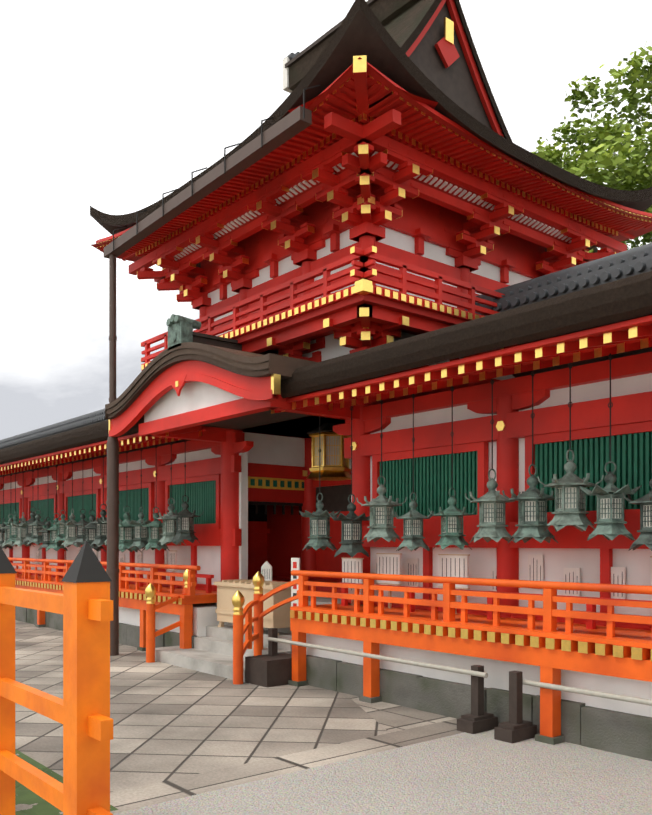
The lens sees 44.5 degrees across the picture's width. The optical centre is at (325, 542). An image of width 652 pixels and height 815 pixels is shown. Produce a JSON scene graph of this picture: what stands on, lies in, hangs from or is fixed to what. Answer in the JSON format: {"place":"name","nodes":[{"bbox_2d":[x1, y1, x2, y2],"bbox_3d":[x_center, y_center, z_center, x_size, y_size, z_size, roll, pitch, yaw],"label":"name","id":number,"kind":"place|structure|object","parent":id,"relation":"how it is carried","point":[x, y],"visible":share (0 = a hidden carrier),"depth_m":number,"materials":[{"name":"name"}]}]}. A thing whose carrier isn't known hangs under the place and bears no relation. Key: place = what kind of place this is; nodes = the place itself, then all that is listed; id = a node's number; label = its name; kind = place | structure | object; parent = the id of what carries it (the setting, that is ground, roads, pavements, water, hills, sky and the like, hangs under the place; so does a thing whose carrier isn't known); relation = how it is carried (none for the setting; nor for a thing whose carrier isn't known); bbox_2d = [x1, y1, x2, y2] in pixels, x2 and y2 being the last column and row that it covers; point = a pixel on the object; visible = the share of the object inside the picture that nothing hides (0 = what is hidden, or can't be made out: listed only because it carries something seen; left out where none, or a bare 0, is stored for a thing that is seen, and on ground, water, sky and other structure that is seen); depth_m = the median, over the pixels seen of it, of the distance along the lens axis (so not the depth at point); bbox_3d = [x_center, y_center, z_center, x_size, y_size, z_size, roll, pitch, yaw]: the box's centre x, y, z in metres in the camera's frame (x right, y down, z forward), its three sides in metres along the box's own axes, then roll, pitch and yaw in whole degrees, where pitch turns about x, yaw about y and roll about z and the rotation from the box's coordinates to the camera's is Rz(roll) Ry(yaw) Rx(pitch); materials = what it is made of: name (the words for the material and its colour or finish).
{"place":"outdoors","nodes":[
{"label":"outdoors","id":0,"kind":"place"},
{"bbox_2d":[0,0,651,439],"label":"sky","id":1,"kind":"structure","parent":0,"point":[111,107],"materials":[{"name":"white"}]},
{"bbox_2d":[15,620,651,814],"bbox_3d":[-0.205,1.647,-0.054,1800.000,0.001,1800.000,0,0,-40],"label":"ground","id":2,"kind":"structure","parent":0,"point":[185,741],"depth_m":6.09,"materials":[{"name":"grey stone"}]},
{"bbox_2d":[0,540,112,814],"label":"fence","id":3,"kind":"object","parent":2,"relation":"on","point":[83,605],"visible":1,"depth_m":3.47,"materials":[{"name":"orange wood"}]},
{"bbox_2d":[0,408,253,650],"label":"corridor","id":4,"kind":"object","parent":2,"relation":"on","point":[76,440],"visible":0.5,"depth_m":13.33,"materials":[{"name":"wood"}]},
{"bbox_2d":[0,475,12,548],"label":"lantern","id":5,"kind":"object","parent":4,"relation":"hanging from","point":[2,535],"visible":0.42,"depth_m":18.37,"materials":[{"name":"green metal"}]},
{"bbox_2d":[0,474,13,546],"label":"lantern","id":6,"kind":"object","parent":4,"relation":"hanging from","point":[7,533],"visible":0.44,"depth_m":17.93,"materials":[{"name":"green metal"}]},
{"bbox_2d":[3,473,20,543],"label":"lantern","id":7,"kind":"object","parent":4,"relation":"hanging from","point":[13,535],"visible":0.77,"depth_m":17.56,"materials":[{"name":"green metal"}]},
{"bbox_2d":[11,471,34,546],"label":"lantern","id":8,"kind":"object","parent":4,"relation":"hanging from","point":[21,531],"visible":0.65,"depth_m":17.18,"materials":[{"name":"green metal"}]},
{"bbox_2d":[19,471,46,542],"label":"lantern","id":9,"kind":"object","parent":4,"relation":"hanging from","point":[32,519],"visible":0.65,"depth_m":16.88,"materials":[{"name":"green metal"}]},
{"bbox_2d":[25,468,50,544],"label":"lantern","id":10,"kind":"object","parent":4,"relation":"hanging from","point":[36,536],"visible":0.77,"depth_m":16.53,"materials":[{"name":"green metal"}]},
{"bbox_2d":[36,468,50,549],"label":"lantern","id":11,"kind":"object","parent":4,"relation":"hanging from","point":[45,538],"visible":0.67,"depth_m":16.21,"materials":[{"name":"green metal"}]},
{"bbox_2d":[42,465,67,550],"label":"lantern","id":12,"kind":"object","parent":4,"relation":"hanging from","point":[53,536],"visible":0.67,"depth_m":15.85,"materials":[{"name":"green metal"}]},
{"bbox_2d":[50,463,66,542],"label":"lantern","id":13,"kind":"object","parent":4,"relation":"hanging from","point":[60,535],"visible":0.62,"depth_m":15.49,"materials":[{"name":"green metal"}]},
{"bbox_2d":[58,461,83,547],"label":"lantern","id":14,"kind":"object","parent":4,"relation":"hanging from","point":[70,538],"visible":0.81,"depth_m":15.13,"materials":[{"name":"green metal"}]},
{"bbox_2d":[70,459,88,544],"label":"lantern","id":15,"kind":"object","parent":4,"relation":"hanging from","point":[80,535],"visible":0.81,"depth_m":14.73,"materials":[{"name":"green metal"}]},
{"bbox_2d":[75,457,104,551],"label":"lantern","id":16,"kind":"object","parent":4,"relation":"hanging from","point":[89,532],"visible":0.67,"depth_m":14.40,"materials":[{"name":"green metal"}]},
{"bbox_2d":[86,455,119,546],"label":"lantern","id":17,"kind":"object","parent":4,"relation":"hanging from","point":[100,537],"visible":0.73,"depth_m":14.07,"materials":[{"name":"green metal"}]},
{"bbox_2d":[99,517,129,544],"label":"lantern","id":18,"kind":"object","parent":4,"relation":"hanging from","point":[105,542],"visible":0.12,"depth_m":13.76,"materials":[{"name":"green metal"}]},
{"bbox_2d":[119,451,140,551],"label":"lantern","id":19,"kind":"object","parent":4,"relation":"hanging from","point":[126,534],"visible":0.85,"depth_m":13.35,"materials":[{"name":"green metal"}]},
{"bbox_2d":[125,448,150,548],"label":"lantern","id":20,"kind":"object","parent":4,"relation":"hanging from","point":[140,539],"visible":0.9,"depth_m":13.00,"materials":[{"name":"green metal"}]},
{"bbox_2d":[139,445,169,550],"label":"lantern","id":21,"kind":"object","parent":4,"relation":"hanging from","point":[155,529],"visible":0.77,"depth_m":12.60,"materials":[{"name":"green metal"}]},
{"bbox_2d":[153,442,185,545],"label":"lantern","id":22,"kind":"object","parent":4,"relation":"hanging from","point":[169,529],"visible":0.69,"depth_m":12.21,"materials":[{"name":"green metal"}]},
{"bbox_2d":[166,439,203,542],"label":"lantern","id":23,"kind":"object","parent":4,"relation":"hanging from","point":[184,521],"visible":1,"depth_m":11.90,"materials":[{"name":"green metal"}]},
{"bbox_2d":[2,549,651,613],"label":"notice boards","id":24,"kind":"object","parent":4,"relation":"attached to","point":[453,565],"visible":0.5,"depth_m":8.89,"materials":[{"name":"white"}]},
{"bbox_2d":[145,569,192,662],"bbox_3d":[-2.181,1.002,11.127,0.736,1.290,0.156,0,0,-38],"label":"stair railing","id":25,"kind":"object","parent":2,"relation":"on","point":[151,607],"visible":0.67,"depth_m":10.91,"materials":[{"name":"orange paint"}]},
{"bbox_2d":[104,85,320,655],"bbox_3d":[-1.669,-1.516,9.923,0.219,6.327,4.790,0,0,-40],"label":"gutter downpipe","id":26,"kind":"object","parent":2,"relation":"on","point":[293,123],"visible":0.9,"depth_m":10.80,"materials":[{"name":"brown metal"}]},
{"bbox_2d":[232,571,297,686],"bbox_3d":[-0.812,1.002,9.483,0.738,1.290,0.954,0,0,-40],"label":"stair railing","id":27,"kind":"object","parent":2,"relation":"on","point":[266,670],"visible":1,"depth_m":9.25,"materials":[{"name":"orange paint"}]},
{"bbox_2d":[139,393,428,681],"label":"gate","id":28,"kind":"structure","parent":2,"relation":"on","point":[283,491],"depth_m":11.73,"materials":[{"name":"paint"}]},
{"bbox_2d":[105,314,383,436],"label":"entrance gable roof","id":29,"kind":"structure","parent":28,"relation":"attached to","point":[188,369],"depth_m":9.85,"materials":[{"name":"wood"}]},
{"bbox_2d":[214,579,290,634],"bbox_3d":[-0.928,0.865,10.855,0.520,0.665,1.410,0,0,-40],"label":"offering box","id":30,"kind":"object","parent":28,"relation":"on","point":[227,590],"visible":0.52,"depth_m":10.59,"materials":[{"name":"brown wood"}]},
{"bbox_2d":[306,423,350,480],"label":"gold hanging lantern","id":31,"kind":"object","parent":28,"relation":"hanging from","point":[334,464],"visible":0.83,"depth_m":10.93,"materials":[{"name":"gold metal"}]},
{"bbox_2d":[91,55,651,393],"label":"storey","id":32,"kind":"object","parent":28,"relation":"on","point":[371,206],"depth_m":9.80,"materials":[{"name":"paint"}]},
{"bbox_2d":[90,0,651,267],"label":"gate roof","id":33,"kind":"structure","parent":32,"relation":"on","point":[425,49],"depth_m":10.46,"materials":[{"name":"brown wood"}]},
{"bbox_2d":[267,628,651,742],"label":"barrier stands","id":34,"kind":"object","parent":2,"relation":"on","point":[516,727],"visible":0.81,"depth_m":6.87,"materials":[{"name":"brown wood"}]},
{"bbox_2d":[271,243,651,760],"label":"corridor","id":35,"kind":"object","parent":2,"relation":"on","point":[586,319],"visible":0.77,"depth_m":7.48,"materials":[{"name":"wood"}]},
{"bbox_2d":[299,416,340,550],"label":"lantern","id":36,"kind":"object","parent":35,"relation":"hanging from","point":[319,537],"visible":0.9,"depth_m":9.44,"materials":[{"name":"green metal"}]},
{"bbox_2d":[328,406,369,556],"bbox_3d":[0.292,-0.691,9.073,0.497,1.723,0.523,0,0,-40],"label":"lantern","id":37,"kind":"object","parent":35,"relation":"hanging from","point":[351,533],"visible":1,"depth_m":8.98,"materials":[{"name":"green metal"}]},
{"bbox_2d":[356,400,406,541],"bbox_3d":[0.604,-0.775,8.656,0.558,1.555,0.523,0,0,-40],"label":"lantern","id":38,"kind":"object","parent":35,"relation":"hanging from","point":[381,505],"visible":1,"depth_m":8.57,"materials":[{"name":"green metal"}]},
{"bbox_2d":[392,394,433,550],"bbox_3d":[0.911,-0.729,8.314,0.448,1.646,0.473,0,0,-40],"label":"lantern","id":39,"kind":"object","parent":35,"relation":"hanging from","point":[413,537],"visible":1,"depth_m":8.24,"materials":[{"name":"green metal"}]},
{"bbox_2d":[428,386,475,549],"bbox_3d":[1.254,-0.739,7.923,0.470,1.627,0.460,0,0,-40],"label":"lantern","id":40,"kind":"object","parent":35,"relation":"hanging from","point":[452,514],"visible":1,"depth_m":7.85,"materials":[{"name":"green metal"}]},
{"bbox_2d":[465,379,520,542],"bbox_3d":[1.579,-0.774,7.568,0.539,1.558,0.518,0,0,-40],"label":"lantern","id":41,"kind":"object","parent":35,"relation":"hanging from","point":[492,501],"visible":0.96,"depth_m":7.49,"materials":[{"name":"green metal"}]},
{"bbox_2d":[502,370,557,542],"bbox_3d":[1.871,-0.772,7.213,0.552,1.562,0.516,0,0,-40],"label":"lantern","id":42,"kind":"object","parent":35,"relation":"hanging from","point":[532,499],"visible":0.98,"depth_m":7.13,"materials":[{"name":"green metal"}]},
{"bbox_2d":[538,362,603,531],"bbox_3d":[2.113,-0.822,6.894,0.549,1.460,0.512,0,0,-40],"label":"lantern","id":43,"kind":"object","parent":35,"relation":"hanging from","point":[571,509],"visible":0.94,"depth_m":6.81,"materials":[{"name":"green metal"}]},
{"bbox_2d":[580,353,641,540],"bbox_3d":[2.342,-0.783,6.565,0.481,1.540,0.434,0,0,-40],"label":"lantern","id":44,"kind":"object","parent":35,"relation":"hanging from","point":[610,522],"visible":0.98,"depth_m":6.49,"materials":[{"name":"green metal"}]},
{"bbox_2d":[622,479,651,550],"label":"lantern","id":45,"kind":"object","parent":35,"relation":"hanging from","point":[645,530],"visible":1,"depth_m":6.29,"materials":[{"name":"green metal"}]},
{"bbox_2d":[531,41,651,252],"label":"tree","id":46,"kind":"object","parent":2,"relation":"on","point":[632,171],"visible":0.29,"depth_m":19.73,"materials":[{"name":"green plant"}]}
]}

